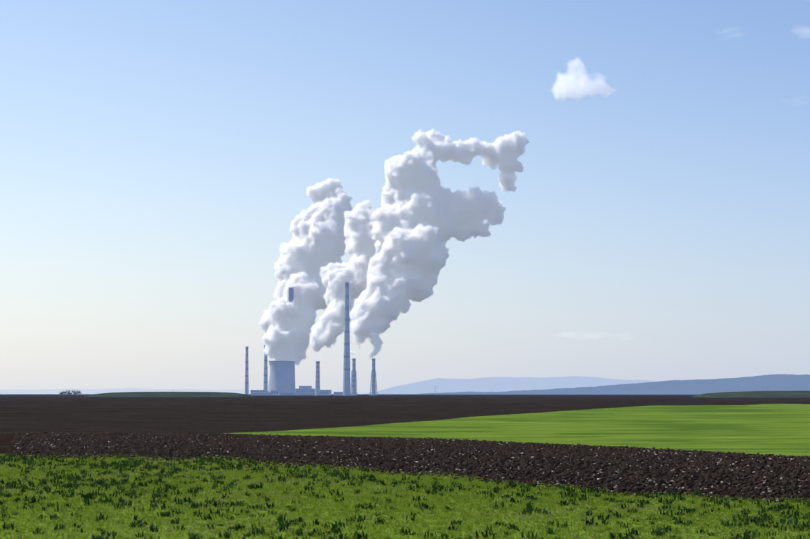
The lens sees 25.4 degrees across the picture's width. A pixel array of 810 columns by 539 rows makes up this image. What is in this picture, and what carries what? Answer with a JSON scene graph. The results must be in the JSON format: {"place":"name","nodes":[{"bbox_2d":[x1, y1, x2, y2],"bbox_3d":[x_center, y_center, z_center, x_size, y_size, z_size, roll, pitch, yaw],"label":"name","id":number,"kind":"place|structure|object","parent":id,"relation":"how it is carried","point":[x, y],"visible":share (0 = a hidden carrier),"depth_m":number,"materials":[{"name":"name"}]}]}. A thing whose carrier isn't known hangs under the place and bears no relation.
{"place":"outdoors","nodes":[
{"label":"outdoors","id":0,"kind":"place"},
{"bbox_2d":[85,392,253,396],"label":"hill","id":1,"kind":"structure","parent":0,"point":[170,394],"depth_m":2522.94,"materials":[{"name":"green plant"}]},
{"bbox_2d":[0,388,371,393],"bbox_3d":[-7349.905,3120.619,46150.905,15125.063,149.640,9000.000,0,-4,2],"label":"hills","id":2,"kind":"structure","parent":0,"point":[58,391],"depth_m":43294.34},
{"bbox_2d":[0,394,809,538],"bbox_3d":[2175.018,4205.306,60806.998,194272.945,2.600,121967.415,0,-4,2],"label":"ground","id":3,"kind":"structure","parent":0,"point":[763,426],"depth_m":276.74,"materials":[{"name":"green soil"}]},
{"bbox_2d":[245,346,248,394],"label":"chimney","id":4,"kind":"object","parent":3,"relation":"on","point":[246,376],"visible":1,"depth_m":5505.05,"materials":[{"name":"concrete"}]},
{"bbox_2d":[251,390,266,394],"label":"building","id":5,"kind":"structure","parent":3,"relation":"on","point":[258,392],"depth_m":5293.48,"materials":[{"name":"grey concrete"}]},
{"bbox_2d":[263,345,267,389],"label":"chimney","id":6,"kind":"object","parent":3,"relation":"on","point":[265,386],"visible":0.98,"depth_m":5462.85,"materials":[{"name":"concrete"}]},
{"bbox_2d":[271,390,279,394],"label":"building","id":7,"kind":"structure","parent":3,"relation":"on","point":[275,392],"depth_m":5141.96,"materials":[{"name":"grey concrete"}]},
{"bbox_2d":[267,361,296,394],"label":"cooling tower","id":8,"kind":"structure","parent":3,"relation":"on","point":[281,378],"depth_m":5293.17,"materials":[{"name":"concrete"}]},
{"bbox_2d":[288,287,294,382],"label":"tall chimney","id":9,"kind":"object","parent":3,"relation":"on","point":[291,294],"visible":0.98,"depth_m":5408.06,"materials":[{"name":"concrete"}]},
{"bbox_2d":[296,389,311,394],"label":"building","id":10,"kind":"structure","parent":3,"relation":"on","point":[302,391],"depth_m":5319.46,"materials":[{"name":"grey concrete"}]},
{"bbox_2d":[299,386,311,388],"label":"building","id":11,"kind":"structure","parent":3,"relation":"on","point":[305,387],"depth_m":5400.39,"materials":[{"name":"grey concrete"}]},
{"bbox_2d":[315,361,319,394],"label":"chimney","id":12,"kind":"object","parent":3,"relation":"on","point":[317,386],"visible":1,"depth_m":5155.85,"materials":[{"name":"concrete"}]},
{"bbox_2d":[310,390,330,394],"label":"building","id":13,"kind":"structure","parent":3,"relation":"on","point":[312,392],"depth_m":5258.40,"materials":[{"name":"grey concrete"}]},
{"bbox_2d":[320,391,329,394],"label":"building","id":14,"kind":"structure","parent":3,"relation":"on","point":[324,392],"depth_m":5177.29,"materials":[{"name":"grey concrete"}]},
{"bbox_2d":[343,282,350,395],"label":"tall chimney","id":15,"kind":"object","parent":3,"relation":"on","point":[346,380],"visible":1,"depth_m":4777.44,"materials":[{"name":"concrete"}]},
{"bbox_2d":[351,358,356,395],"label":"chimney","id":16,"kind":"object","parent":3,"relation":"on","point":[353,383],"visible":0.98,"depth_m":4962.93,"materials":[{"name":"concrete"}]},
{"bbox_2d":[370,358,377,394],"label":"chimney","id":17,"kind":"object","parent":3,"relation":"on","point":[374,384],"visible":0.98,"depth_m":4961.36,"materials":[{"name":"concrete"}]},
{"bbox_2d":[0,453,809,538],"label":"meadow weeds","id":18,"kind":"object","parent":3,"relation":"on","point":[280,521],"visible":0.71,"depth_m":72.95,"materials":[{"name":"green plant"}]},
{"bbox_2d":[6,431,809,501],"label":"soil clods","id":19,"kind":"object","parent":3,"relation":"on","point":[71,444],"visible":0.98,"depth_m":120.76,"materials":[{"name":"brown soil"}]},
{"bbox_2d":[13,432,808,501],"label":"field stones","id":20,"kind":"object","parent":3,"relation":"on","point":[578,474],"visible":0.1,"depth_m":111.52,"materials":[{"name":"brown soil"}]},
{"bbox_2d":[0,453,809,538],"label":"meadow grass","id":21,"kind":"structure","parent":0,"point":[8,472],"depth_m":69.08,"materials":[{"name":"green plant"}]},
{"bbox_2d":[0,0,809,391],"label":"sky","id":22,"kind":"structure","parent":0,"point":[611,189],"materials":[{"name":"blue"}]},
{"bbox_2d":[367,376,657,393],"bbox_3d":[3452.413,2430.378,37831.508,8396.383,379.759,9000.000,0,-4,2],"label":"hills","id":23,"kind":"structure","parent":0,"point":[488,384],"depth_m":34920.05,"materials":[{"name":"blue"}]},
{"bbox_2d":[422,374,809,393],"bbox_3d":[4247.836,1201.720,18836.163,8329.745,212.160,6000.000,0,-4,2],"label":"hills","id":24,"kind":"structure","parent":0,"point":[782,382],"depth_m":16855.27,"materials":[{"name":"blue"}]},
{"bbox_2d":[692,391,809,397],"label":"hill","id":25,"kind":"structure","parent":0,"point":[779,394],"depth_m":2201.11,"materials":[{"name":"green plant"}]}
]}

